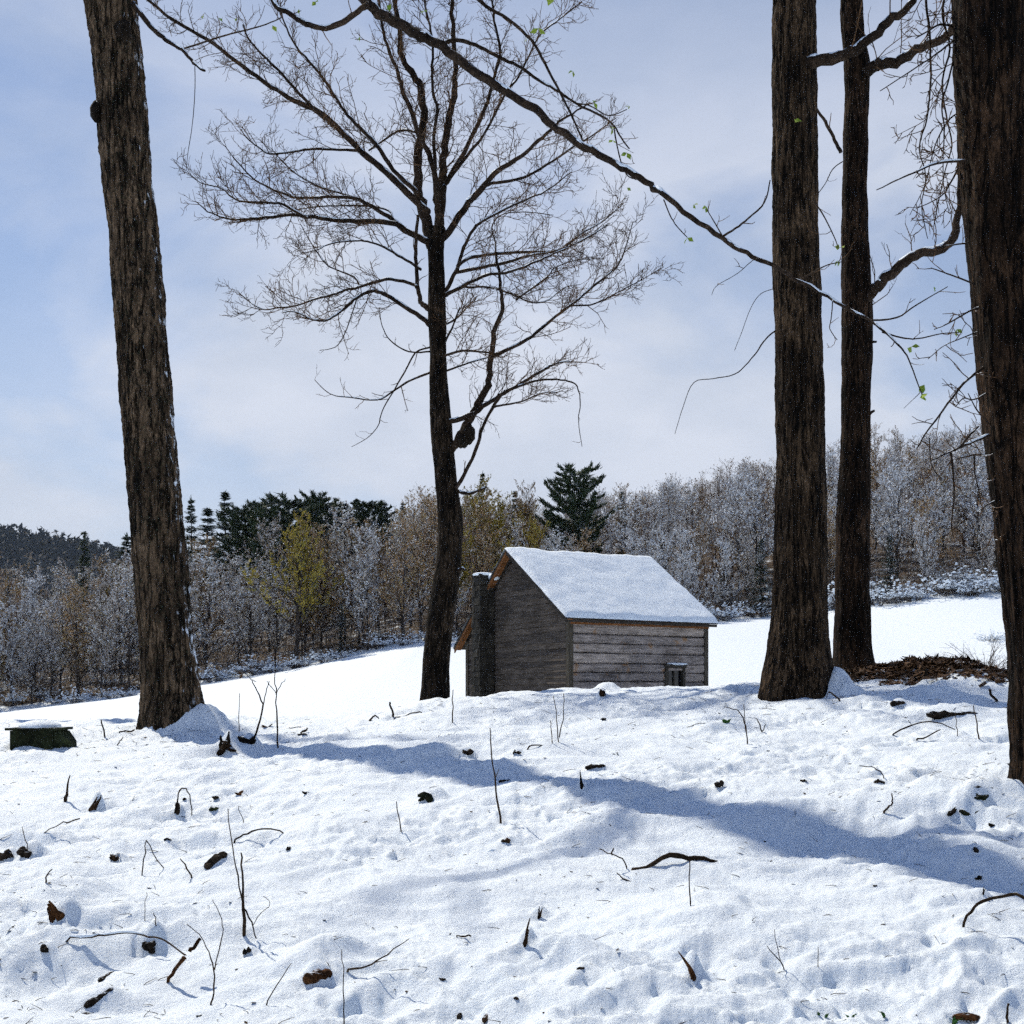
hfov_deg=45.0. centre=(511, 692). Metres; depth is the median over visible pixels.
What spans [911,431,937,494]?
tree
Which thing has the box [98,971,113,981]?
broken log
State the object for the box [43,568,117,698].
tree
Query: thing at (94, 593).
tree
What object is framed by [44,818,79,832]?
twig
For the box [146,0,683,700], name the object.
tree
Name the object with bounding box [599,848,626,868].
twig
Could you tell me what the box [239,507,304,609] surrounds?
pine
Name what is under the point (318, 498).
pine
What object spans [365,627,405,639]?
bush
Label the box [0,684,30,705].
bush
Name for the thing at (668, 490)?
tree
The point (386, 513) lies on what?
spruce
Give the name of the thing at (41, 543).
woods
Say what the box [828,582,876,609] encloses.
bush
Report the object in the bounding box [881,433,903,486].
tree
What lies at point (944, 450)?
tree
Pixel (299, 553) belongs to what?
budding tree
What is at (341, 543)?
tree
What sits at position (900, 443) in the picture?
tree
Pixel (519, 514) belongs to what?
tree
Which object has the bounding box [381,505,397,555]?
tree
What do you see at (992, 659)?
bush
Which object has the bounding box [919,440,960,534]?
tree
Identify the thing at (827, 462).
tree
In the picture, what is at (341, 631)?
spruce
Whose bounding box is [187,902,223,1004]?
dead stalk
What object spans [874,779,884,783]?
bark chip
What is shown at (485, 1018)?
bark chip
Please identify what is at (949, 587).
bush
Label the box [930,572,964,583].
bush
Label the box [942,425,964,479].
tree
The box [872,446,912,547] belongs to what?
tree
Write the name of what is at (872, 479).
tree
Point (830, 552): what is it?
tree
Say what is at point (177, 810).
root stub
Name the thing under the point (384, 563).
tree
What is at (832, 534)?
tree
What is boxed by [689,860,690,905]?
dead stalk
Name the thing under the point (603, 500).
tree
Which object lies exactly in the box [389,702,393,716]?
dead stalk
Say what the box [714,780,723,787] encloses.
wood knob
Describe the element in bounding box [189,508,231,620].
spruce
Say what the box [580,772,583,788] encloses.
root stub
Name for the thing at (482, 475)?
spruce
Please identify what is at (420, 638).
bush
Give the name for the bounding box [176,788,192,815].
dead stalk
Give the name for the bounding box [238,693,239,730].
sapling
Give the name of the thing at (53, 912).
broken log
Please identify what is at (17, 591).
tree
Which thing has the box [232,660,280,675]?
bush
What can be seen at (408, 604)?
tree
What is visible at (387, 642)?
bush
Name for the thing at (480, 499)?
tree
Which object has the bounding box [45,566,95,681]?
tree
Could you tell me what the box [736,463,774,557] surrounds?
tree
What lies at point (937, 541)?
tree
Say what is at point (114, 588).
tree
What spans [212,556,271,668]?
tree
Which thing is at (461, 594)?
tree
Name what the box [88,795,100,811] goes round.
root stub
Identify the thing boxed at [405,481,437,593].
tree
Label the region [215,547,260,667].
tree
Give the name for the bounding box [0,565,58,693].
tree
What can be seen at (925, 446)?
tree
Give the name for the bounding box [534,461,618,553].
pine
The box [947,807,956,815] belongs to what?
mossy root
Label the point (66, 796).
broken stake
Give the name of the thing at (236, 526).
pine
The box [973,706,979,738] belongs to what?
dead stalk
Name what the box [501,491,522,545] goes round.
spruce
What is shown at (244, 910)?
dead stalk
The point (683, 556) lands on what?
tree
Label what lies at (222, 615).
tree
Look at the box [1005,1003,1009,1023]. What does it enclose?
dead stalk
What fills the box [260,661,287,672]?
bush
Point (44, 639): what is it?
tree
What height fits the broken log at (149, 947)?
0.061 m
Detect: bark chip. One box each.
[209,807,218,810]
[482,1014,487,1022]
[501,838,510,842]
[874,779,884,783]
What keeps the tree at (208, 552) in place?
on the forest floor
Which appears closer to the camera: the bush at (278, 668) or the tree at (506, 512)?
the bush at (278, 668)
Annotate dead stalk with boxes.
[141,840,163,875]
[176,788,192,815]
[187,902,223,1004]
[228,809,269,938]
[234,828,282,842]
[341,950,344,1023]
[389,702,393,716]
[396,801,401,831]
[452,693,453,722]
[490,729,501,823]
[553,693,564,741]
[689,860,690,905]
[726,704,747,743]
[767,929,784,969]
[883,793,892,813]
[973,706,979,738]
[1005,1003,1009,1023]
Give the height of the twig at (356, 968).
0.187 m
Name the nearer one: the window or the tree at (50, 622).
the window
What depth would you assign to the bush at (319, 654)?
80.35 m
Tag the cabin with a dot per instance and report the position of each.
(539, 620)
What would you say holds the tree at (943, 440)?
on the forest floor
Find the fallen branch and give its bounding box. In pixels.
[65,930,185,955]
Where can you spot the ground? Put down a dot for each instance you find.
(794, 884)
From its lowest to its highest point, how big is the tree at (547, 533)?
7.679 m
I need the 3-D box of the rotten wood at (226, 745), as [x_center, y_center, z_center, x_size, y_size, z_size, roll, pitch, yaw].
[-2.902,0.588,12.605,0.221,0.201,0.186,0,0,0]
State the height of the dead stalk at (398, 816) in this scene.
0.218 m
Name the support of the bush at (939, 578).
on the forest floor
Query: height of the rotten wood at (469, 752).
0.081 m
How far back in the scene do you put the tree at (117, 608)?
82.53 m
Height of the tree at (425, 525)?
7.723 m
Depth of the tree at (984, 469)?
91.38 m
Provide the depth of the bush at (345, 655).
77.27 m
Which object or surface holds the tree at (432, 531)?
on the forest floor
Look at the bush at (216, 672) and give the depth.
79.92 m
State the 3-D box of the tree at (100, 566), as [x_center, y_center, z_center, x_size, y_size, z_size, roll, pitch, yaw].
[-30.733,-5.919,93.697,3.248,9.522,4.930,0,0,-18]
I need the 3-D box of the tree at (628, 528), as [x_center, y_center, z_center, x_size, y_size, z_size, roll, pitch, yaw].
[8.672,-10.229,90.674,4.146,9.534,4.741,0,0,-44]
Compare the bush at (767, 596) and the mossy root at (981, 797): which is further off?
the bush at (767, 596)
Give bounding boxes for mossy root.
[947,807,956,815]
[959,810,977,815]
[974,793,988,800]
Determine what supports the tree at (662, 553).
on the forest floor
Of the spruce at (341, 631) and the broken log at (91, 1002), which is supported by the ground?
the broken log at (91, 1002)
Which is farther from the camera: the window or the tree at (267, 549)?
the tree at (267, 549)
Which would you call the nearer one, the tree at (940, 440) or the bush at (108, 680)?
the bush at (108, 680)
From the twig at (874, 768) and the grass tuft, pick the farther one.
the twig at (874, 768)
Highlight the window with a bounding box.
[663,663,686,686]
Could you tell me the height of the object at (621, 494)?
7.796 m
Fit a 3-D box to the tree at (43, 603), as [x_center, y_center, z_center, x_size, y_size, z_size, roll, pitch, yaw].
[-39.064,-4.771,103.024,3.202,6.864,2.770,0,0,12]
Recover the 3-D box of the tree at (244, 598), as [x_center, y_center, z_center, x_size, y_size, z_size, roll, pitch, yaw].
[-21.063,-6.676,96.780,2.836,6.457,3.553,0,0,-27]
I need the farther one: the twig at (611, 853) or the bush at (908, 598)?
the bush at (908, 598)
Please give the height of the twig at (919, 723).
0.180 m
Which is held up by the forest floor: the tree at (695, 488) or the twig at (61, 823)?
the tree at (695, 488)
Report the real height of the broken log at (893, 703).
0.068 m
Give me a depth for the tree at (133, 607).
92.77 m
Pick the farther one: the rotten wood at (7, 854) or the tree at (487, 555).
the tree at (487, 555)
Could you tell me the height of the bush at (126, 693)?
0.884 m
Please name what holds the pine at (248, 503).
on the forest floor
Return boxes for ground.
[0,590,1023,1023]
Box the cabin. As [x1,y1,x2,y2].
[452,547,718,696]
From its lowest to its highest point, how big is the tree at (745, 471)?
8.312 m
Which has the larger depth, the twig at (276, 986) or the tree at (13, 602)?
the tree at (13, 602)
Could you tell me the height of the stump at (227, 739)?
0.243 m
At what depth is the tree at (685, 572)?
82.04 m
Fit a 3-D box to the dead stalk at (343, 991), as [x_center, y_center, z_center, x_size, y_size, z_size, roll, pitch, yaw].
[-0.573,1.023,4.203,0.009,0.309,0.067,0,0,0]
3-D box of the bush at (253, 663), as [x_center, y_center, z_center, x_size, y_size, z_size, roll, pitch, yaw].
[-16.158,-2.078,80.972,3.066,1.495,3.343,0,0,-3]
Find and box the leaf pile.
[844,653,1007,681]
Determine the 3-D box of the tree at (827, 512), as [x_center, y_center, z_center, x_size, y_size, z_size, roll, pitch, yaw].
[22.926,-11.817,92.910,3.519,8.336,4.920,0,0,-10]
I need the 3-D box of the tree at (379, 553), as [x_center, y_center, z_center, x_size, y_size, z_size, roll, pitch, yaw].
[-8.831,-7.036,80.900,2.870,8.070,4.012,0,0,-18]
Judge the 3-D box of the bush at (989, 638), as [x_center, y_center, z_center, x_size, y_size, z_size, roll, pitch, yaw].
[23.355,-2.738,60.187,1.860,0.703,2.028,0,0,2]
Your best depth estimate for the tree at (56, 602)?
97.57 m
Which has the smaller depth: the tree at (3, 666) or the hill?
the tree at (3, 666)
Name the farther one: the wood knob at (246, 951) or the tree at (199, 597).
the tree at (199, 597)
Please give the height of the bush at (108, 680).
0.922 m
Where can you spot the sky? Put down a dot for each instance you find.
(251, 420)
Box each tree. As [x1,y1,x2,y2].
[0,562,48,682]
[0,564,27,692]
[0,564,39,678]
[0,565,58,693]
[0,597,30,702]
[0,633,22,681]
[7,613,44,703]
[22,558,97,694]
[29,591,78,700]
[30,595,58,667]
[36,597,60,657]
[39,569,76,654]
[41,588,109,694]
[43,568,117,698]
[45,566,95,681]
[69,556,96,633]
[75,567,118,683]
[80,558,139,690]
[80,570,98,648]
[82,561,132,643]
[83,0,965,730]
[83,586,122,697]
[85,551,127,653]
[88,546,135,684]
[95,553,138,661]
[97,561,133,672]
[119,561,139,658]
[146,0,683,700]
[187,534,239,661]
[188,554,215,650]
[188,563,195,641]
[191,546,261,675]
[191,567,213,636]
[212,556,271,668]
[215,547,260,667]
[218,587,231,629]
[221,575,252,644]
[222,569,254,642]
[240,508,344,667]
[243,511,294,650]
[244,561,295,661]
[248,581,272,641]
[257,571,295,638]
[269,525,332,654]
[280,514,333,657]
[290,497,382,647]
[302,524,349,652]
[306,538,330,647]
[316,517,387,643]
[319,524,363,640]
[337,516,390,645]
[337,553,362,629]
[344,546,390,649]
[357,526,398,633]
[360,542,390,612]
[368,509,430,639]
[368,541,395,621]
[369,490,437,635]
[380,504,431,625]
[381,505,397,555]
[384,532,430,637]
[398,494,476,610]
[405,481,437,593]
[405,507,492,603]
[416,502,435,562]
[419,535,471,616]
[421,487,471,558]
[427,522,476,630]
[458,474,503,573]
[458,504,476,603]
[458,525,502,601]
[460,495,476,531]
[463,488,509,592]
[472,488,524,569]
[492,537,525,568]
[499,493,514,548]
[500,511,529,556]
[504,499,541,546]
[508,479,548,547]
[513,498,538,543]
[515,514,553,550]
[539,526,564,550]
[540,510,557,550]
[542,539,562,550]
[556,527,601,552]
[558,534,582,551]
[572,493,611,551]
[587,486,610,544]
[596,492,624,551]
[598,508,616,554]
[602,487,665,557]
[612,482,633,530]
[623,531,644,555]
[630,492,652,535]
[631,485,677,556]
[638,503,663,541]
[645,523,681,579]
[647,472,684,571]
[652,477,711,577]
[658,473,678,520]
[662,509,684,575]
[666,487,702,591]
[668,515,718,596]
[671,523,708,598]
[674,549,702,593]
[675,0,916,701]
[691,478,712,513]
[695,479,714,525]
[701,475,746,562]
[702,493,727,571]
[704,533,757,614]
[709,478,747,580]
[711,474,728,513]
[714,467,773,597]
[716,461,765,569]
[716,465,763,585]
[721,459,755,506]
[735,531,761,606]
[736,459,757,480]
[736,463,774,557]
[760,486,774,545]
[769,458,775,509]
[817,0,962,669]
[825,438,839,560]
[827,487,834,545]
[827,494,836,587]
[827,502,835,576]
[827,511,835,594]
[830,462,877,524]
[870,422,890,481]
[870,425,915,467]
[870,450,927,577]
[870,456,885,519]
[870,462,913,562]
[870,463,897,549]
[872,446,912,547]
[876,0,1023,783]
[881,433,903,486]
[886,457,924,556]
[900,445,926,500]
[902,439,964,565]
[904,466,945,534]
[906,481,953,574]
[907,511,939,590]
[908,494,952,582]
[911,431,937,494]
[917,430,937,482]
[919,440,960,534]
[921,433,950,481]
[930,431,955,465]
[932,421,993,556]
[933,436,959,476]
[937,421,985,554]
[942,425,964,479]
[945,442,993,568]
[958,444,993,550]
[958,518,995,589]
[972,422,983,452]
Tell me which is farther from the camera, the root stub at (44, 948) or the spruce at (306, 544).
the spruce at (306, 544)
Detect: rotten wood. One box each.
[0,849,13,860]
[16,846,31,857]
[216,740,236,755]
[237,736,255,743]
[462,749,473,755]
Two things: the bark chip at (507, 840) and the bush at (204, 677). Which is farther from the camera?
the bush at (204, 677)
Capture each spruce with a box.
[62,531,106,666]
[105,533,135,640]
[183,496,203,612]
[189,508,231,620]
[208,489,251,610]
[271,515,323,618]
[321,503,362,583]
[331,604,351,651]
[336,499,365,570]
[379,502,398,571]
[394,502,407,561]
[476,471,493,563]
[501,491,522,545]
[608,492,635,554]
[656,540,670,572]
[714,559,739,603]
[738,539,772,615]
[870,535,906,593]
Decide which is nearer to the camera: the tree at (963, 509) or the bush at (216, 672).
the bush at (216, 672)
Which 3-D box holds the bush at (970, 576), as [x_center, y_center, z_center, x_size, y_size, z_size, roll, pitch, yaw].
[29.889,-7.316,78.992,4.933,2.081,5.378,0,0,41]
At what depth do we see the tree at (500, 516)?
94.83 m
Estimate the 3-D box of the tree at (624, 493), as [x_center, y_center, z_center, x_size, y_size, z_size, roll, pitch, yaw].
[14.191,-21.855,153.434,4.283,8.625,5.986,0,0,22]
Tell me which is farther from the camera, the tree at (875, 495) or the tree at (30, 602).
the tree at (875, 495)
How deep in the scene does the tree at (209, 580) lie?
81.24 m
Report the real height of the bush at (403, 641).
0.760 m
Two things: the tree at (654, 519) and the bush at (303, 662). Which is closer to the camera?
the bush at (303, 662)
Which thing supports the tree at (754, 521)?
on the forest floor
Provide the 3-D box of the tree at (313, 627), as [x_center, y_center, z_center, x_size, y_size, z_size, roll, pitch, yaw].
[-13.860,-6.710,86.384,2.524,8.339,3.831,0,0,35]
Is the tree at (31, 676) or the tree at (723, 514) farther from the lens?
the tree at (723, 514)
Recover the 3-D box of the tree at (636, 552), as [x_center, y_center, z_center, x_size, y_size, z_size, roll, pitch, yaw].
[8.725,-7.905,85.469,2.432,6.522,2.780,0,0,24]
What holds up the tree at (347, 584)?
on the forest floor
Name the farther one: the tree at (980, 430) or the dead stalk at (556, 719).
the tree at (980, 430)
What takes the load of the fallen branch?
on the ground
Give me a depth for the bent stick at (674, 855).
6.23 m
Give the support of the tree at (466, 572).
on the forest floor
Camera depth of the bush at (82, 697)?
79.34 m
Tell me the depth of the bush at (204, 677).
78.98 m
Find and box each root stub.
[40,944,48,952]
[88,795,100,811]
[174,797,179,814]
[523,918,529,946]
[537,906,542,918]
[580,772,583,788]
[678,951,695,980]
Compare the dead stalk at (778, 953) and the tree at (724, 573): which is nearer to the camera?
the dead stalk at (778, 953)
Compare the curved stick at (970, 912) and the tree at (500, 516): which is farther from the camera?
the tree at (500, 516)
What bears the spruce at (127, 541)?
on the forest floor
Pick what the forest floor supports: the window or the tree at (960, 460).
the tree at (960, 460)
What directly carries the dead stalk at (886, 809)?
on the ground
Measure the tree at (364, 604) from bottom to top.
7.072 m
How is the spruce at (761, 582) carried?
on the forest floor
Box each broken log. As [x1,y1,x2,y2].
[47,900,64,922]
[84,987,113,1008]
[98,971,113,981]
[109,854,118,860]
[142,940,155,953]
[204,851,227,869]
[302,968,331,984]
[890,700,905,705]
[952,1012,979,1020]
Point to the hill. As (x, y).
(7, 569)
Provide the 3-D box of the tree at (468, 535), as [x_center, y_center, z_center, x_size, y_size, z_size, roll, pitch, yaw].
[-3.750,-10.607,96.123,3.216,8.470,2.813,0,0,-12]
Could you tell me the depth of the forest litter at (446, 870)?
6.51 m
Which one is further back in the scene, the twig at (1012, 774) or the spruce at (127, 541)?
the spruce at (127, 541)
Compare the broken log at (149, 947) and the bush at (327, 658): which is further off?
the bush at (327, 658)
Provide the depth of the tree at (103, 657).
79.65 m
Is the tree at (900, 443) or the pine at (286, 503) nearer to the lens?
the pine at (286, 503)
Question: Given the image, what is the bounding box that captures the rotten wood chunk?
[417,791,433,802]
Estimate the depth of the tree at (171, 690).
14.72 m
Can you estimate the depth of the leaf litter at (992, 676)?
13.87 m
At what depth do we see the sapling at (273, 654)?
12.99 m
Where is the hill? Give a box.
[0,544,135,680]
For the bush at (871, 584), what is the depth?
82.46 m
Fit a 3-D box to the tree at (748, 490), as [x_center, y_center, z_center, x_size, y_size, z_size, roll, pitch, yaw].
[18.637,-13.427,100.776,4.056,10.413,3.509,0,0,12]
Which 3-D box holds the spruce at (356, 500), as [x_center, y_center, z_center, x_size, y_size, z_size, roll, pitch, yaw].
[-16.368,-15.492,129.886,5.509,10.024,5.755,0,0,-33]
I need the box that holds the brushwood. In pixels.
[0,510,999,707]
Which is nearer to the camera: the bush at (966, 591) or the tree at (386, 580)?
the bush at (966, 591)
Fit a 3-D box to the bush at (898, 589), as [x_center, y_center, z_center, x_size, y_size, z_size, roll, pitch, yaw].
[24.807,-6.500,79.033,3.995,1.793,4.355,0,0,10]
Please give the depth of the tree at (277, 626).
81.96 m
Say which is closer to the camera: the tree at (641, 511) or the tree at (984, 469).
the tree at (984, 469)
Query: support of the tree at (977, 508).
on the forest floor
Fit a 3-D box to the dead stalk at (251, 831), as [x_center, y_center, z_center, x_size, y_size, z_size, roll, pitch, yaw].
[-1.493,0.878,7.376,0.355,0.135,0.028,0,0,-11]
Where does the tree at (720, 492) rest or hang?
on the forest floor
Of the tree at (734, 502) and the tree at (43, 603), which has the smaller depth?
the tree at (734, 502)
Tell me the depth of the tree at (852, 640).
17.33 m
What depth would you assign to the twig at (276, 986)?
4.43 m
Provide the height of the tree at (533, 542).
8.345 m
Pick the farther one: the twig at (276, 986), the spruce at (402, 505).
the spruce at (402, 505)
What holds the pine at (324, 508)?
on the forest floor
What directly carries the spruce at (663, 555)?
on the forest floor
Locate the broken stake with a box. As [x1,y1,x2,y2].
[64,775,70,801]
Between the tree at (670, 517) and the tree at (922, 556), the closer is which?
the tree at (922, 556)
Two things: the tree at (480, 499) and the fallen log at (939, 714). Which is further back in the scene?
the tree at (480, 499)
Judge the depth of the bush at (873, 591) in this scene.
79.71 m
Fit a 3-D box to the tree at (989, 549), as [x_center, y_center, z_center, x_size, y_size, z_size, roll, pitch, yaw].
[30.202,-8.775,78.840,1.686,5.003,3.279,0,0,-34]
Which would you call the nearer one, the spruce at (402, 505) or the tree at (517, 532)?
the tree at (517, 532)
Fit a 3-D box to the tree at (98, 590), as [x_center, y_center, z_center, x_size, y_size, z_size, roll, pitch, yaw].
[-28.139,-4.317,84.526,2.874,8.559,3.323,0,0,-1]
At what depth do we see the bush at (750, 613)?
83.53 m
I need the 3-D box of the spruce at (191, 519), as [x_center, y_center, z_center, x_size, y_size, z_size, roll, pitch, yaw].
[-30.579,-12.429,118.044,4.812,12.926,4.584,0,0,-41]
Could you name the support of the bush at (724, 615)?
on the ground
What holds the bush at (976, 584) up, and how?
on the ground
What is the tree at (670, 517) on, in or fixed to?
on the forest floor
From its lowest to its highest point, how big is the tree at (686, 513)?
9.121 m
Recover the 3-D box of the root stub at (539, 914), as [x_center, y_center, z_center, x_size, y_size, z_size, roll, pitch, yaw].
[0.123,0.986,5.502,0.020,0.069,0.030,0,0,-42]
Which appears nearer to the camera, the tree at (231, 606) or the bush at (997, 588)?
the bush at (997, 588)
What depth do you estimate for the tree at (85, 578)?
102.62 m
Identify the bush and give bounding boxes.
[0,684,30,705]
[19,685,60,697]
[41,693,63,703]
[56,686,96,703]
[90,674,132,685]
[96,688,125,698]
[112,685,139,696]
[198,661,238,678]
[198,666,239,682]
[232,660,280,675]
[243,653,286,668]
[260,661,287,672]
[279,655,306,668]
[287,653,317,667]
[305,648,327,657]
[308,651,339,662]
[324,648,357,659]
[359,631,396,648]
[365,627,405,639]
[388,634,421,645]
[405,629,424,640]
[698,586,743,605]
[698,599,744,621]
[701,600,745,620]
[738,598,771,617]
[764,585,771,612]
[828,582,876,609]
[829,575,905,591]
[830,581,887,599]
[833,581,918,605]
[873,576,930,603]
[896,584,936,601]
[906,571,976,596]
[920,563,973,577]
[921,573,980,592]
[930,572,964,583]
[933,562,999,592]
[939,636,1006,667]
[942,569,999,594]
[951,580,994,596]
[972,629,1004,641]
[987,581,1000,591]
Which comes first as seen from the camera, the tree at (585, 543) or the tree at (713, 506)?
the tree at (585, 543)
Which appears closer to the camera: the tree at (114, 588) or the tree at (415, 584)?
the tree at (415, 584)
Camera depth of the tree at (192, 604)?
80.27 m
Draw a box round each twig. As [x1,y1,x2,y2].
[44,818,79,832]
[180,858,191,877]
[266,963,291,1004]
[346,939,408,972]
[393,711,421,719]
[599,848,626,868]
[859,765,883,778]
[892,720,954,735]
[916,729,940,740]
[989,689,997,701]
[1008,764,1015,779]
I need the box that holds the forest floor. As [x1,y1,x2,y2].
[0,490,997,705]
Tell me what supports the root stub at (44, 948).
on the ground
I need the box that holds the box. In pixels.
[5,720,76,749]
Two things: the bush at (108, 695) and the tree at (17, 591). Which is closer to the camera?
the bush at (108, 695)
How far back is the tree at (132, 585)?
82.22 m
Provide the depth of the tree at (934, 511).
84.83 m
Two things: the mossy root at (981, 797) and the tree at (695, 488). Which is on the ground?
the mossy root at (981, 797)
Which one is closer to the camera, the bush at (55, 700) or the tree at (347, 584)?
the bush at (55, 700)
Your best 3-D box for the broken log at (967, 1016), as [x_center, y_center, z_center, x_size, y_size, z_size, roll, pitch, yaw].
[1.520,1.090,4.152,0.092,0.027,0.061,0,0,0]
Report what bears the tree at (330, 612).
on the forest floor
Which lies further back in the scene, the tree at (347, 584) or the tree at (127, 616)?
the tree at (347, 584)
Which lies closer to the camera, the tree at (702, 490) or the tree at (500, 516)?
the tree at (500, 516)
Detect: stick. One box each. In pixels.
[166,938,200,982]
[585,764,605,769]
[631,852,716,869]
[962,892,1023,926]
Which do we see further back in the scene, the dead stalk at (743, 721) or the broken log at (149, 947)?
the dead stalk at (743, 721)
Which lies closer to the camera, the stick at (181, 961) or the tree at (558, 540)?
the stick at (181, 961)
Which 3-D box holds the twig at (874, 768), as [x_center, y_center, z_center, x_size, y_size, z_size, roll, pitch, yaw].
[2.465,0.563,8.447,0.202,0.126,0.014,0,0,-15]
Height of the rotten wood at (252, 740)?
0.128 m
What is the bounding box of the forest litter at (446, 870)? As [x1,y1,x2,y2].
[0,668,1023,1023]
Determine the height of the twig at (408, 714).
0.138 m
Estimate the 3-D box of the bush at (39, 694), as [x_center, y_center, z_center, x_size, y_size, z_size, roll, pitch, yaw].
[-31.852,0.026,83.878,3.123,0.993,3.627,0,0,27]
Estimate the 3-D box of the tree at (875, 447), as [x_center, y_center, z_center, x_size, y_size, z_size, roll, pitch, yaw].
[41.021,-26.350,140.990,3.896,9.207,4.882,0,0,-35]
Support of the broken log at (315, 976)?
on the ground
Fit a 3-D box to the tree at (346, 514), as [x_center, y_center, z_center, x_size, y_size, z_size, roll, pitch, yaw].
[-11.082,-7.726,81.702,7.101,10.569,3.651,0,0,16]
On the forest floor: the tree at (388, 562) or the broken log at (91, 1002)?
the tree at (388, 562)
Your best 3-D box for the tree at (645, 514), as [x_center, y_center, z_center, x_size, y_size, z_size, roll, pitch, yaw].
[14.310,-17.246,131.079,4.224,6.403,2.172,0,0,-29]
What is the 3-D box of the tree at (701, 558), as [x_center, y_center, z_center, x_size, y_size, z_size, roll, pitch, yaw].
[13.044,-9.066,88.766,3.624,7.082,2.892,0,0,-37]
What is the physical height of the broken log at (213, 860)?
0.104 m
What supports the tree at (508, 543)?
on the ground
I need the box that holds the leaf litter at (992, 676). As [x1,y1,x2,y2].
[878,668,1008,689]
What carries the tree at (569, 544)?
on the forest floor
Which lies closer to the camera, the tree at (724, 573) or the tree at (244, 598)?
the tree at (724, 573)
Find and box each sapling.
[237,671,268,737]
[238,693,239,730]
[267,653,285,747]
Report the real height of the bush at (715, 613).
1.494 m
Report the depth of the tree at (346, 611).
81.00 m
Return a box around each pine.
[203,503,271,610]
[230,498,286,610]
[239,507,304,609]
[244,491,328,602]
[294,489,342,560]
[306,500,358,575]
[348,499,396,562]
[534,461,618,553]
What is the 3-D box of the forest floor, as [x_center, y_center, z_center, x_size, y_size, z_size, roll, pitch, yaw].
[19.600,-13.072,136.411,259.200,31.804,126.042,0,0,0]
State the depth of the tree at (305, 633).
81.84 m
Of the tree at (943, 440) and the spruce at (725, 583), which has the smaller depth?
the spruce at (725, 583)
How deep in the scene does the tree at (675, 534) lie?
106.41 m
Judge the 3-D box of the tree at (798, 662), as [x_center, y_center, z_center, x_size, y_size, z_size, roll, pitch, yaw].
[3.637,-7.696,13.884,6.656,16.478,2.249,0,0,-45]
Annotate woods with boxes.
[0,429,990,680]
[0,523,257,681]
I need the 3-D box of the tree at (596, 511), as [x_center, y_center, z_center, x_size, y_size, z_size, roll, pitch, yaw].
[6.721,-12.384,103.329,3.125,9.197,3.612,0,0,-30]
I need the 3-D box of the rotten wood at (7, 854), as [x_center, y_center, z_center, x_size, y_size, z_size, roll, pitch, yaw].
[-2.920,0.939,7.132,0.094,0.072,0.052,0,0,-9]
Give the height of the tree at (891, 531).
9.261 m
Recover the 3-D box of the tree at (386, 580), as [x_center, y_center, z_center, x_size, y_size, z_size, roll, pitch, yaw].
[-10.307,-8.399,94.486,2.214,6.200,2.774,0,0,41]
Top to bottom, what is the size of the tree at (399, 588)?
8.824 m
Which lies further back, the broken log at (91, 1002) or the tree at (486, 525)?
the tree at (486, 525)
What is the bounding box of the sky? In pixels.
[0,0,981,568]
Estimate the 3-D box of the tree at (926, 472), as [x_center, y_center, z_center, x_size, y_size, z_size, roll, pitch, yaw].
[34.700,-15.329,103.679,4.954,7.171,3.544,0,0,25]
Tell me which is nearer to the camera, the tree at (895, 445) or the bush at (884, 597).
the bush at (884, 597)
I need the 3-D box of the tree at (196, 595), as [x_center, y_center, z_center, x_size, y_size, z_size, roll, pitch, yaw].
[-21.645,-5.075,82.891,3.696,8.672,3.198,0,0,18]
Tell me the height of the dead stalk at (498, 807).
0.612 m
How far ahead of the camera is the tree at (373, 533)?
79.83 m
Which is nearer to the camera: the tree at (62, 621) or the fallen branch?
the fallen branch
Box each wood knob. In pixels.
[242,947,251,954]
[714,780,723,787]
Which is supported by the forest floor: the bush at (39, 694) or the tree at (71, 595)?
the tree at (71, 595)
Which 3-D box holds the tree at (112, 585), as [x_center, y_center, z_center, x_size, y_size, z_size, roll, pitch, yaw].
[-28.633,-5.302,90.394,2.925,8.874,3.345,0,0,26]
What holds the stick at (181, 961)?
on the ground
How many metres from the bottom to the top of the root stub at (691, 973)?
0.125 m
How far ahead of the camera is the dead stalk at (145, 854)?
6.62 m
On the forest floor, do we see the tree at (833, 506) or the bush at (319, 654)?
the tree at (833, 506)
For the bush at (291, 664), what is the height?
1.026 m
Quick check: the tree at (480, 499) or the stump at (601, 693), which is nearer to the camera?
the stump at (601, 693)
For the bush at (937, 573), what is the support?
on the forest floor
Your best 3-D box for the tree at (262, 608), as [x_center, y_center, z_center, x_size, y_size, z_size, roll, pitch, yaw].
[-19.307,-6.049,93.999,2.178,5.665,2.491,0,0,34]
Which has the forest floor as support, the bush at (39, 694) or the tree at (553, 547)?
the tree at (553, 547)
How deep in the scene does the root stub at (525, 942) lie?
4.76 m
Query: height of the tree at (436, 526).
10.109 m
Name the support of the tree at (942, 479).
on the forest floor
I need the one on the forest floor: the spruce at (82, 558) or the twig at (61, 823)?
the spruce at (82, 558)
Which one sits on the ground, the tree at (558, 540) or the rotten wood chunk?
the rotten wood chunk
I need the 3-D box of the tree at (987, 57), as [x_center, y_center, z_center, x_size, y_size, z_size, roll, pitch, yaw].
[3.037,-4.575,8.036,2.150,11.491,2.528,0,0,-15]
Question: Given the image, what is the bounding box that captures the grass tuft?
[949,1016,961,1023]
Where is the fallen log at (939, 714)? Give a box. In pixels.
[926,710,977,718]
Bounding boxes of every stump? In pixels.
[219,731,230,747]
[599,689,605,696]
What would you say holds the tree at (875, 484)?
on the forest floor
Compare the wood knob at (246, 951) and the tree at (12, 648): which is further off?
the tree at (12, 648)
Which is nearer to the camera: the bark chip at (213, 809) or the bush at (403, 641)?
the bark chip at (213, 809)
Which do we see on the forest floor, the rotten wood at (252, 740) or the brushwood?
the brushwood

